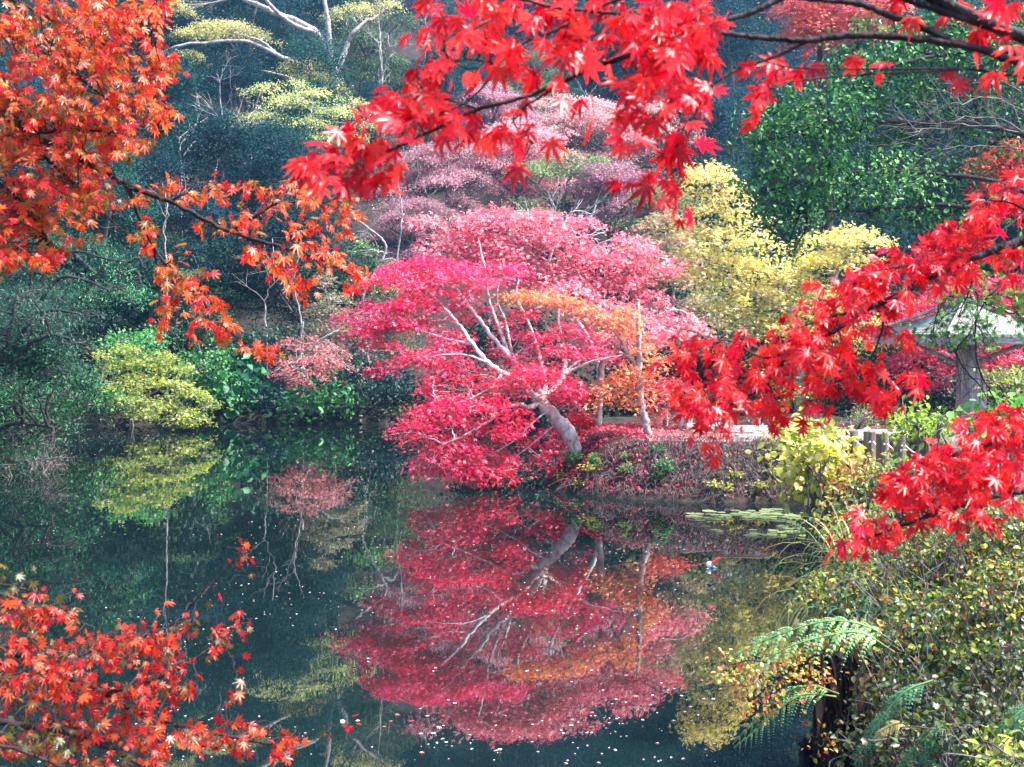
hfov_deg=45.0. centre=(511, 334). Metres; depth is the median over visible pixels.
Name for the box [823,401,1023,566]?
maple bough
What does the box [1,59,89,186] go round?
forest tree
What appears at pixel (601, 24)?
forest tree
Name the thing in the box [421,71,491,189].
forest tree
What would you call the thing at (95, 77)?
forest tree
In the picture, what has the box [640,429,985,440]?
path
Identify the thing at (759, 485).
weed plant
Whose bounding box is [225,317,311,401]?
evergreen bush
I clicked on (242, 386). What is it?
leaf plant
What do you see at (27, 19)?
forest tree
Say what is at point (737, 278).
forest tree
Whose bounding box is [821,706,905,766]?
rotten stump
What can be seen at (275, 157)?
forest tree
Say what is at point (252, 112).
slender tree
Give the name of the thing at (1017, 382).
lime shrub
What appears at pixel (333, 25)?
forest tree
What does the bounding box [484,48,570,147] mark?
forest tree
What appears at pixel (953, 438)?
stone block
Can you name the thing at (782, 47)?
forest tree
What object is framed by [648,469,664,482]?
weed plant
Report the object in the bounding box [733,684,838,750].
fern
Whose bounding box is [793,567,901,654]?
grass tuft
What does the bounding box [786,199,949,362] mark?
forest tree
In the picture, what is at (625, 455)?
weed plant
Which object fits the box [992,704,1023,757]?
fern
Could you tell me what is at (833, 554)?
grass tuft
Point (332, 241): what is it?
forest tree
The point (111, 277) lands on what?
tree
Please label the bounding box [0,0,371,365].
maple bough
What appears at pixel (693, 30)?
maple bough
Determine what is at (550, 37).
forest tree
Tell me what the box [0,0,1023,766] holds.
ground
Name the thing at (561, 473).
weed plant
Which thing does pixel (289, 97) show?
yellow green tree
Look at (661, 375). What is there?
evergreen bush
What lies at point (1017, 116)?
forest tree
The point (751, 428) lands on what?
wooden bench
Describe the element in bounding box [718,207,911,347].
forest tree
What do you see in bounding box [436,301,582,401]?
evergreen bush
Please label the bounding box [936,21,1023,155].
forest tree
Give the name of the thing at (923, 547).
bank shrub
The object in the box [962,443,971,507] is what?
log post
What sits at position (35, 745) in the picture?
maple bough
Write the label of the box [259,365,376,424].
broadleaf bush
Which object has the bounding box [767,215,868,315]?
forest tree
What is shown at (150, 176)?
forest tree
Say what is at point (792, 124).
forest tree
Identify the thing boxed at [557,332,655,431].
evergreen bush
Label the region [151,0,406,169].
bare limbed tree
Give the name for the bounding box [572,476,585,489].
weed plant
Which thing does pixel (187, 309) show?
tree
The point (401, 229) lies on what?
slender tree
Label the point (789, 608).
grass tuft
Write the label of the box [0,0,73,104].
forest tree
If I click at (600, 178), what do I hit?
hillside maple
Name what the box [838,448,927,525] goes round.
green shrub
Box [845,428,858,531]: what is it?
log post
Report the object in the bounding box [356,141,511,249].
hillside maple
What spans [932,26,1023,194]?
forest tree
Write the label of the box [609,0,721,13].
forest tree
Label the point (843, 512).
waterside shrub
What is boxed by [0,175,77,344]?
forest tree
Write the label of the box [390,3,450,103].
slender tree
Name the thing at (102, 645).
maple bough
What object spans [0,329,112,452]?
evergreen bush
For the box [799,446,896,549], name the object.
shrub
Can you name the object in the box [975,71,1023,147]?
forest tree
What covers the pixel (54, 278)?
forest tree
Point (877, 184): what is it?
forest tree
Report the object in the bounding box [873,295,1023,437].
garden shelter
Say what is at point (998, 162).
rust maple
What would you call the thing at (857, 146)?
forest tree
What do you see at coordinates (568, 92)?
slender tree
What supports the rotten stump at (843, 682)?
on the ground at (368, 210)
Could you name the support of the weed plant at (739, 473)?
on the ground at (368, 210)
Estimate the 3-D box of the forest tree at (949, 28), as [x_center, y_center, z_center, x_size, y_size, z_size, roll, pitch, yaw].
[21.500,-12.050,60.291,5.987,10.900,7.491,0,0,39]
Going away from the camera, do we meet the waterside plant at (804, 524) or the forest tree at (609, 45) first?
the waterside plant at (804, 524)
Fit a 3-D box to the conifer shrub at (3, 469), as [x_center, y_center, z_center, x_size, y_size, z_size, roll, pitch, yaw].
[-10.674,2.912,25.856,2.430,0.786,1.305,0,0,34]
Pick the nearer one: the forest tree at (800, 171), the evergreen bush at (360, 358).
the evergreen bush at (360, 358)
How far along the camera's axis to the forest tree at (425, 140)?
67.91 m
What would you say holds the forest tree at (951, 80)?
on the ground at (368, 210)
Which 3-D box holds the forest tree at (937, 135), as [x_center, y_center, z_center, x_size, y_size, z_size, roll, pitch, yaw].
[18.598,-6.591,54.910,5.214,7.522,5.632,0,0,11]
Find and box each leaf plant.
[166,347,291,420]
[946,390,1023,515]
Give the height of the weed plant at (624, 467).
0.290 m
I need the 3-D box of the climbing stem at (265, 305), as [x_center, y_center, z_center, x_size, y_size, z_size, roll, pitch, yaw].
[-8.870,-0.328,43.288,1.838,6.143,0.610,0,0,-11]
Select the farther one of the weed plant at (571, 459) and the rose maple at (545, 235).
the rose maple at (545, 235)
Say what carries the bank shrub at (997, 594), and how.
on the ground at (368, 210)
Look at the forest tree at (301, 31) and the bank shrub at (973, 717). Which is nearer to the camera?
the bank shrub at (973, 717)
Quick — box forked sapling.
[629,373,691,426]
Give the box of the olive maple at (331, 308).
[281,273,370,397]
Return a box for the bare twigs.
[825,465,1023,694]
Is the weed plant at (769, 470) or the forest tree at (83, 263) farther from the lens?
the forest tree at (83, 263)
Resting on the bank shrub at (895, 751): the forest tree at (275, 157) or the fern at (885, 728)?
the fern at (885, 728)
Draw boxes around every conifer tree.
[0,229,175,431]
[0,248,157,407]
[0,281,132,390]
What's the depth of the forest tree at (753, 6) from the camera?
83.44 m
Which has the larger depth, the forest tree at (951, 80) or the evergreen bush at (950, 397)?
the forest tree at (951, 80)
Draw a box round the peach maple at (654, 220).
[615,209,729,376]
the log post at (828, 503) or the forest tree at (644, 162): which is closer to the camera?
the log post at (828, 503)
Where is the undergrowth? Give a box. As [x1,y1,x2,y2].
[0,377,752,458]
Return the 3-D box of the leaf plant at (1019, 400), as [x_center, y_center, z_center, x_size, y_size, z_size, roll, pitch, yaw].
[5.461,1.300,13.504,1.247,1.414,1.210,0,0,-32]
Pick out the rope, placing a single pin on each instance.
(907, 447)
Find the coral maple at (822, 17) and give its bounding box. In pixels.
[754,0,917,403]
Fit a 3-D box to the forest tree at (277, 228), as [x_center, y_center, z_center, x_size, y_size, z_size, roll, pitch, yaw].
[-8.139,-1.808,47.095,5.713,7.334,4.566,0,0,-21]
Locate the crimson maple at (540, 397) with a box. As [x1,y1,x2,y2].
[321,238,632,491]
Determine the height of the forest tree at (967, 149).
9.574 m
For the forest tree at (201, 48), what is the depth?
72.51 m
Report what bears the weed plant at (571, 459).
on the ground at (368, 210)
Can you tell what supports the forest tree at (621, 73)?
on the ground at (368, 210)
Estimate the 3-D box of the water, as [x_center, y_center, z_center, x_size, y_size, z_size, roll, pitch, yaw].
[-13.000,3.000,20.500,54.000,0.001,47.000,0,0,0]
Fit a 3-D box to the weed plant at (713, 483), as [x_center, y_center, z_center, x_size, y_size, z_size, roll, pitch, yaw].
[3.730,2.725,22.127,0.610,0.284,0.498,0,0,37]
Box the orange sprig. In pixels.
[705,642,848,766]
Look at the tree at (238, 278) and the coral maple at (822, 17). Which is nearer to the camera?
the coral maple at (822, 17)
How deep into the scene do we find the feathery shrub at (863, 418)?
26.07 m
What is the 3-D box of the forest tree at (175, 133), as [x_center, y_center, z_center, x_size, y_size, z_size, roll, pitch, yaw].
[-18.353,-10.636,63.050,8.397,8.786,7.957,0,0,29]
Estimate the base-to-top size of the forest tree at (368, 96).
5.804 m
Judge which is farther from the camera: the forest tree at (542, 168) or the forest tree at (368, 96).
the forest tree at (368, 96)
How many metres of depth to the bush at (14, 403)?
26.07 m
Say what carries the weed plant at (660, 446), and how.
on the ground at (368, 210)
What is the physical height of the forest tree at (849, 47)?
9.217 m
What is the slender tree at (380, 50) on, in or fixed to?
on the ground at (368, 210)
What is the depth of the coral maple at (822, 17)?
37.84 m
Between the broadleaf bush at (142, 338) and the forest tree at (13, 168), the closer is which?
the broadleaf bush at (142, 338)
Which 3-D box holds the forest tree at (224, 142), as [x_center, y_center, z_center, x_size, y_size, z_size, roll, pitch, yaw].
[-12.625,-5.377,53.446,7.665,8.739,7.098,0,0,-6]
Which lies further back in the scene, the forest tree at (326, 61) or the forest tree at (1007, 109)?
the forest tree at (326, 61)
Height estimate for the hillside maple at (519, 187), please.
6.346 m
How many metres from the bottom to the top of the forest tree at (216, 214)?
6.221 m
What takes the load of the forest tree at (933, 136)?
on the ground at (368, 210)
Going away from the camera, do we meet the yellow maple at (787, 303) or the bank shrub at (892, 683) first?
the bank shrub at (892, 683)
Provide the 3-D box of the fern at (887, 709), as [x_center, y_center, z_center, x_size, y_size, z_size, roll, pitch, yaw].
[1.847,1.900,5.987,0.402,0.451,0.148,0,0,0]
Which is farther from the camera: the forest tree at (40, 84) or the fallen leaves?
the forest tree at (40, 84)
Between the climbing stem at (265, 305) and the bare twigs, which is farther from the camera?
the climbing stem at (265, 305)
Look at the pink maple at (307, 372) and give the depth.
40.35 m
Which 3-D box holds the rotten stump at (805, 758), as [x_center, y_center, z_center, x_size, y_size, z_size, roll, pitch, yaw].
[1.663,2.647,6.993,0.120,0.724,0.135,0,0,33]
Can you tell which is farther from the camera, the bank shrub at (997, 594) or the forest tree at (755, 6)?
the forest tree at (755, 6)
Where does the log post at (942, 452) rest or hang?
on the ground at (368, 210)
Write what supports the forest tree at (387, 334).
on the ground at (368, 210)
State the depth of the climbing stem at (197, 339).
43.19 m
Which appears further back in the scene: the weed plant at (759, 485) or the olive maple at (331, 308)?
the olive maple at (331, 308)
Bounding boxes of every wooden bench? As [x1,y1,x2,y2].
[677,407,728,430]
[717,408,767,432]
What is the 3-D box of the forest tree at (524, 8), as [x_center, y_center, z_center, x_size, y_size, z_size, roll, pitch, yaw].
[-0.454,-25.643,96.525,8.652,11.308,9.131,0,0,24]
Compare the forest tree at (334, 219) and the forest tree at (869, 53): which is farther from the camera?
the forest tree at (869, 53)
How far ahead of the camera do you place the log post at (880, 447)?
17.03 m
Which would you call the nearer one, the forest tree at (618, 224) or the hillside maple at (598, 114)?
the forest tree at (618, 224)
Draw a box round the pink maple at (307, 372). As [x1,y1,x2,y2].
[255,322,361,406]
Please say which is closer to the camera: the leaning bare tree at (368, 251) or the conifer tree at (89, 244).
the conifer tree at (89, 244)
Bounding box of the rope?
[835,438,960,461]
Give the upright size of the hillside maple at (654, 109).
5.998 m
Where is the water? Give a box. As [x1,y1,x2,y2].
[0,424,840,766]
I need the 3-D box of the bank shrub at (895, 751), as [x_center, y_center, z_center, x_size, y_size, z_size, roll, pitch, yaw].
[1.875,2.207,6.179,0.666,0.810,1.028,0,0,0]
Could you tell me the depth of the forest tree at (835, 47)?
72.41 m
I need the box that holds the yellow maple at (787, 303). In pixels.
[655,159,909,413]
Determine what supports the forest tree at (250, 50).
on the ground at (368, 210)
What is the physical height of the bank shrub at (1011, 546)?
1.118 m
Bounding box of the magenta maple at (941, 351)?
[859,273,1023,410]
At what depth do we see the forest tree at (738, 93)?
60.76 m
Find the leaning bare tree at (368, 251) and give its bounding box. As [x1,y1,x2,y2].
[337,221,398,397]
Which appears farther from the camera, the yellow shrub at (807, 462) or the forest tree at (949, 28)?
the forest tree at (949, 28)
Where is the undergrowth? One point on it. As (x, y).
(374, 409)
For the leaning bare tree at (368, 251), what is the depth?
43.96 m
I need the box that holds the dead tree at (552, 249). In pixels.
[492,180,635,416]
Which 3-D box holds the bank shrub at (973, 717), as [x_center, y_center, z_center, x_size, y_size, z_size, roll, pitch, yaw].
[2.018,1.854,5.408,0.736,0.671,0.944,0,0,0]
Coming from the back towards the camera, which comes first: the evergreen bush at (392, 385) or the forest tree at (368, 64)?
the forest tree at (368, 64)
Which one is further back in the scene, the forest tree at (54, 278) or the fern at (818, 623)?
the forest tree at (54, 278)
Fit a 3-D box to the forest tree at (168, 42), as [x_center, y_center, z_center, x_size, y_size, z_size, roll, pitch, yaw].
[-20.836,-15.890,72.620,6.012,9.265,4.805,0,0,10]
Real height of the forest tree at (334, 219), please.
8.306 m
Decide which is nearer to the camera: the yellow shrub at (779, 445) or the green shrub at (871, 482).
the green shrub at (871, 482)
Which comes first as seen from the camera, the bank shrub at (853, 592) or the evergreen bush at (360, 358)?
the bank shrub at (853, 592)
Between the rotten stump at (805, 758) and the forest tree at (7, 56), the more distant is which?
the forest tree at (7, 56)
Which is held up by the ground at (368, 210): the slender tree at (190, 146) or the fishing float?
the slender tree at (190, 146)
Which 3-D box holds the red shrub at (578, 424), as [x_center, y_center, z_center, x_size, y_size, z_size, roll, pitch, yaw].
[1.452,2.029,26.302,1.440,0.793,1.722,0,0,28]
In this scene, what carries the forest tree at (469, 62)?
on the ground at (368, 210)
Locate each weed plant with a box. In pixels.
[552,467,567,482]
[559,445,586,466]
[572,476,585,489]
[576,462,602,475]
[586,452,602,466]
[616,461,636,474]
[620,451,630,458]
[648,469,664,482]
[651,442,665,453]
[652,454,675,473]
[703,478,733,492]
[725,465,747,481]
[745,479,772,490]
[766,463,784,477]
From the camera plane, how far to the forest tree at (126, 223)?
50.11 m
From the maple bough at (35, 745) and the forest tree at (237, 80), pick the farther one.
the forest tree at (237, 80)
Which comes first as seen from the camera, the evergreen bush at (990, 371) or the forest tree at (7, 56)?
the evergreen bush at (990, 371)
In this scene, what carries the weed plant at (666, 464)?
on the ground at (368, 210)
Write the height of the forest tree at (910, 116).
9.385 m
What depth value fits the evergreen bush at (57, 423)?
28.02 m
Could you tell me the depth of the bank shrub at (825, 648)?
7.12 m
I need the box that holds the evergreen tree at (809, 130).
[719,0,1023,269]
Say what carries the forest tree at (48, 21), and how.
on the ground at (368, 210)
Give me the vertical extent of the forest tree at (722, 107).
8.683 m
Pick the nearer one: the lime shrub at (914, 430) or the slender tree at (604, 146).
the lime shrub at (914, 430)
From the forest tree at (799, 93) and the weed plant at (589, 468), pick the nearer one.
the weed plant at (589, 468)
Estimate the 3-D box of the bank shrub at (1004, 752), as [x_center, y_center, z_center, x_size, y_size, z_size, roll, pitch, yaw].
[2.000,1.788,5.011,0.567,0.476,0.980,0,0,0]
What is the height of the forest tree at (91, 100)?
9.820 m
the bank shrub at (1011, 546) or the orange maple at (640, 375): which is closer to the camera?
the bank shrub at (1011, 546)
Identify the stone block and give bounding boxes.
[932,430,969,456]
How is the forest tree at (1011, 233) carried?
on the ground at (368, 210)
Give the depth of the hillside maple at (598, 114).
65.53 m
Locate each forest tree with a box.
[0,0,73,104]
[0,0,130,136]
[0,1,54,50]
[0,39,73,170]
[0,50,59,206]
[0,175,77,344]
[0,262,96,343]
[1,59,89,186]
[1,146,73,231]
[3,1,96,55]
[3,164,202,369]
[5,133,160,293]
[13,72,187,278]
[27,0,174,137]
[34,147,196,329]
[60,0,154,61]
[60,0,178,42]
[67,45,235,188]
[75,151,186,228]
[119,0,233,48]
[119,47,210,182]
[125,0,202,100]
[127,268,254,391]
[130,134,211,248]
[133,1,234,135]
[142,107,294,299]
[145,187,251,297]
[154,0,301,99]
[193,0,308,121]
[194,49,293,173]
[214,120,343,305]
[218,119,319,210]
[219,190,364,373]
[222,0,332,84]
[222,7,349,115]
[225,106,363,269]
[233,199,358,357]
[246,27,363,161]
[258,0,363,33]
[304,0,395,47]
[310,0,424,106]
[325,257,441,381]
[337,79,408,173]
[375,103,463,190]
[393,0,454,58]
[404,1,493,101]
[416,0,538,83]
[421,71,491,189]
[446,57,502,165]
[460,0,545,46]
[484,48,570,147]
[492,149,625,254]
[505,0,602,71]
[506,0,604,103]
[528,80,606,177]
[572,0,677,81]
[575,0,698,145]
[576,0,650,79]
[599,183,712,290]
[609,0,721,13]
[621,142,677,179]
[653,91,779,241]
[654,0,764,154]
[664,154,783,296]
[666,240,775,348]
[677,0,799,162]
[685,6,796,149]
[688,0,791,79]
[692,81,779,235]
[712,0,787,23]
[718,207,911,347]
[736,0,828,100]
[739,47,872,255]
[742,56,867,176]
[757,105,921,272]
[758,136,876,219]
[766,0,905,97]
[767,0,831,66]
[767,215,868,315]
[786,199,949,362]
[803,0,933,186]
[810,0,900,112]
[832,138,921,255]
[843,78,958,278]
[847,1,949,161]
[873,92,989,201]
[881,176,1015,308]
[887,119,1023,297]
[888,104,976,236]
[890,0,972,86]
[892,0,1009,143]
[926,32,1022,128]
[926,138,1023,302]
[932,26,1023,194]
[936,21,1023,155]
[973,194,1023,300]
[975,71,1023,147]
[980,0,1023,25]
[994,160,1023,273]
[1005,87,1023,166]
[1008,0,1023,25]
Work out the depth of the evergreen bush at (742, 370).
31.46 m
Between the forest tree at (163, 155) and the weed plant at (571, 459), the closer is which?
the weed plant at (571, 459)
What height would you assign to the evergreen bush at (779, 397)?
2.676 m
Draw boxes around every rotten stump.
[782,644,900,766]
[798,738,812,766]
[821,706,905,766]
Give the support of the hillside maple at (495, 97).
on the ground at (368, 210)
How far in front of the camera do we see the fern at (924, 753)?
5.40 m
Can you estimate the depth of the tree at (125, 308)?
44.55 m
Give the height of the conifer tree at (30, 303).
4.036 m
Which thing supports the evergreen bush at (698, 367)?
on the ground at (368, 210)
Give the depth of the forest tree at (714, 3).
74.05 m
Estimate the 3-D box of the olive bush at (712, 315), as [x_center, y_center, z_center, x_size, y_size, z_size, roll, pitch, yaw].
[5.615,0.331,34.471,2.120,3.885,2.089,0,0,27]
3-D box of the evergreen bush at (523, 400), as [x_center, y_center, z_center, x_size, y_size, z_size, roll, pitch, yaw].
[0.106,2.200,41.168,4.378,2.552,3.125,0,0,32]
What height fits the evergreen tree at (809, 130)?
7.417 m
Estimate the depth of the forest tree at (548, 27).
95.29 m
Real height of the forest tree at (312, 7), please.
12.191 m
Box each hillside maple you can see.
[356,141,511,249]
[357,194,472,285]
[417,81,547,180]
[430,114,592,225]
[527,89,652,196]
[548,157,673,266]
[594,99,718,195]
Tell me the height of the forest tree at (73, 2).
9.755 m
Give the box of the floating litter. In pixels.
[38,448,717,763]
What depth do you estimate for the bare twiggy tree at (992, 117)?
16.04 m
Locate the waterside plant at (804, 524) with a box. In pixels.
[761,505,849,556]
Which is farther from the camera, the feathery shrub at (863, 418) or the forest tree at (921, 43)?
the forest tree at (921, 43)
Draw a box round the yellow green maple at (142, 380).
[87,341,229,429]
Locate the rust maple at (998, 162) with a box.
[953,135,1023,317]
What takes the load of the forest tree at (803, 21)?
on the ground at (368, 210)
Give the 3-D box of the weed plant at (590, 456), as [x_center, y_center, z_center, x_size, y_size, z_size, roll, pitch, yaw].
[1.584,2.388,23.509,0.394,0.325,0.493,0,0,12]
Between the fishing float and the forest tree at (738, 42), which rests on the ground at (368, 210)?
the forest tree at (738, 42)
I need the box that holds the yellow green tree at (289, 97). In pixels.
[229,77,385,154]
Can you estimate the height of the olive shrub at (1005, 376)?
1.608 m
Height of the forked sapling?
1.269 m
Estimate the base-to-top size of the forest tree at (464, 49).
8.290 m
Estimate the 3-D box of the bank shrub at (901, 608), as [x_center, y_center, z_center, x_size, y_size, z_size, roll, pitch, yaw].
[2.492,1.875,7.498,1.039,0.885,1.412,0,0,30]
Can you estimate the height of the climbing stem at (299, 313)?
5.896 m
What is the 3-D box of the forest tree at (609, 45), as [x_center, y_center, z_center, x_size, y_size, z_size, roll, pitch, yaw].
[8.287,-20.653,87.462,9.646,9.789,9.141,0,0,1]
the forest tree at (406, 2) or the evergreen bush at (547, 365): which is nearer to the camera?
the evergreen bush at (547, 365)
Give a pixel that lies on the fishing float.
(709, 564)
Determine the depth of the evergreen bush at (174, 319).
43.48 m
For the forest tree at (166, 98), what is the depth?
63.99 m
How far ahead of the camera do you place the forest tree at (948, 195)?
47.90 m
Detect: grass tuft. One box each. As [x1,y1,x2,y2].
[744,499,896,660]
[748,534,866,665]
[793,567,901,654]
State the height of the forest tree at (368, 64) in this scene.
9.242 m
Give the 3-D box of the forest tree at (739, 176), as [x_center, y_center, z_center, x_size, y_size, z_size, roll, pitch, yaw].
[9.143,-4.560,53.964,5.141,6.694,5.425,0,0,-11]
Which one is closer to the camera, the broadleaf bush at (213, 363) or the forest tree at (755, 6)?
the broadleaf bush at (213, 363)
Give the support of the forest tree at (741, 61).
on the ground at (368, 210)
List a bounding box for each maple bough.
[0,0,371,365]
[0,537,360,766]
[0,564,133,766]
[281,0,1023,233]
[646,171,1023,473]
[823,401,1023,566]
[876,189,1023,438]
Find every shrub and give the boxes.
[0,459,49,480]
[538,410,603,441]
[744,413,875,551]
[757,406,860,541]
[786,547,960,711]
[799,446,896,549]
[802,489,903,559]
[811,614,917,766]
[822,698,943,766]
[834,572,996,722]
[836,396,883,428]
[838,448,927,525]
[844,640,1008,766]
[864,394,970,512]
[870,509,1022,622]
[890,675,1023,766]
[908,534,1023,681]
[926,618,1023,755]
[938,486,1023,649]
[940,718,1023,766]
[972,357,1023,458]
[973,357,1023,493]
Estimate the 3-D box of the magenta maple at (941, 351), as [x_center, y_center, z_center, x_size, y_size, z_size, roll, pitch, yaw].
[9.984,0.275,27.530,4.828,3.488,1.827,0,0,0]
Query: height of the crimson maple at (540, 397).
5.019 m
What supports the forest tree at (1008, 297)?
on the ground at (368, 210)
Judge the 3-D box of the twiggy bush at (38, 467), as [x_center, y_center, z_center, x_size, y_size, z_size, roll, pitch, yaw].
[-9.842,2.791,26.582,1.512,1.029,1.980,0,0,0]
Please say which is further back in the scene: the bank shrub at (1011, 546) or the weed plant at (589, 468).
the weed plant at (589, 468)
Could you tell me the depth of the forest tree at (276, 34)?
77.42 m
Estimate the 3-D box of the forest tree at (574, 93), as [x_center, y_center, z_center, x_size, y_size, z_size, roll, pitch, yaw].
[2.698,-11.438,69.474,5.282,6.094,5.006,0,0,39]
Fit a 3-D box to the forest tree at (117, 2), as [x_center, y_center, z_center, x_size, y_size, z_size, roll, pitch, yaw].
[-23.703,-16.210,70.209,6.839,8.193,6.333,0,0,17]
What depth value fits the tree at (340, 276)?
45.38 m
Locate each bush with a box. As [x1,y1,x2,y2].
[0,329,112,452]
[0,367,94,468]
[0,397,91,466]
[17,441,84,475]
[30,355,129,435]
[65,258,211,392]
[75,321,180,425]
[127,295,230,401]
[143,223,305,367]
[159,338,249,411]
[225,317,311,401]
[240,376,304,418]
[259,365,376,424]
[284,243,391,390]
[311,317,394,407]
[327,351,431,411]
[373,352,493,421]
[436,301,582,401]
[465,365,571,423]
[520,326,595,444]
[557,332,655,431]
[592,326,703,413]
[649,322,745,414]
[675,283,753,370]
[685,325,789,415]
[740,335,849,410]
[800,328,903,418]
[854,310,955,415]
[907,344,1023,413]
[982,345,1023,412]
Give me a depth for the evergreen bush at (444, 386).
42.02 m
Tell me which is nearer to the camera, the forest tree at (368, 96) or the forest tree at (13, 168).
the forest tree at (13, 168)
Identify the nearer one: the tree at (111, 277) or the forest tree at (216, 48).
the tree at (111, 277)
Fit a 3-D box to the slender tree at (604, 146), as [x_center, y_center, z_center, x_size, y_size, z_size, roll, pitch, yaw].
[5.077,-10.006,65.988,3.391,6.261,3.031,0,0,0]
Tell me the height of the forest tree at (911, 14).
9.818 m
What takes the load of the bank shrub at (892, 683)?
on the ground at (368, 210)
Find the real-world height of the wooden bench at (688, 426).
0.492 m
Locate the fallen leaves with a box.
[544,419,984,497]
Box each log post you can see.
[826,426,837,528]
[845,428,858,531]
[863,429,876,508]
[875,431,888,504]
[893,434,905,470]
[937,439,951,494]
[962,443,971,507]
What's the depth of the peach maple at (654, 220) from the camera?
33.90 m
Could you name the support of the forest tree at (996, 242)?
on the ground at (368, 210)
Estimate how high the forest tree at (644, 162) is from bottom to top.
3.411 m
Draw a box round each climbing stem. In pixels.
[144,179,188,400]
[182,305,221,371]
[235,238,274,401]
[276,249,304,394]
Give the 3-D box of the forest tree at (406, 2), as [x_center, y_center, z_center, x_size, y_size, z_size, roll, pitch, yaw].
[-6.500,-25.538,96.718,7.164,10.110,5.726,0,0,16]
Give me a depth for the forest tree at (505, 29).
86.58 m
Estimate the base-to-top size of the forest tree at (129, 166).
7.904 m
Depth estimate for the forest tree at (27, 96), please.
50.55 m
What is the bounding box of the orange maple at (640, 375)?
[488,284,676,436]
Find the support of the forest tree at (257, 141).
on the ground at (368, 210)
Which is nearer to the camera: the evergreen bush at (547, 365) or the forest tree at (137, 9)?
the evergreen bush at (547, 365)
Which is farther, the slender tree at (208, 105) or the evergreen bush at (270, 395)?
the slender tree at (208, 105)
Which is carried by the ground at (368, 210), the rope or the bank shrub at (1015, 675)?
the bank shrub at (1015, 675)
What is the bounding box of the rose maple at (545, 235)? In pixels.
[397,200,719,425]
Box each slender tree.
[158,104,216,238]
[186,50,246,179]
[209,84,288,168]
[352,1,416,137]
[360,150,442,292]
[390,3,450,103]
[539,77,611,177]
[582,98,630,196]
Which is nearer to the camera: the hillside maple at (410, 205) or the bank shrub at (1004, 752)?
the bank shrub at (1004, 752)
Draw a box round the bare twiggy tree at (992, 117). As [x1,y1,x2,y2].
[858,57,1023,194]
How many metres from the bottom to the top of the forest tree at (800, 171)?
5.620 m
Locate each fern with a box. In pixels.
[726,616,900,701]
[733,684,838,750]
[851,679,933,766]
[873,720,916,743]
[897,721,974,766]
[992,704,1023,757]
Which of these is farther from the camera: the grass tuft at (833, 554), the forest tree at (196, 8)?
the forest tree at (196, 8)
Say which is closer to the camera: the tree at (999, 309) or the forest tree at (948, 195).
the tree at (999, 309)
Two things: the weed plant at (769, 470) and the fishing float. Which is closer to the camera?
the fishing float
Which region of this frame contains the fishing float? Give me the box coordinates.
[706,557,719,567]
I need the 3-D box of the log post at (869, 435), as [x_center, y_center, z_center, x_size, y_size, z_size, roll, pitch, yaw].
[5.093,2.097,17.599,0.193,1.501,0.185,0,0,0]
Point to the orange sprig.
(797, 675)
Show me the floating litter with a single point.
(505, 618)

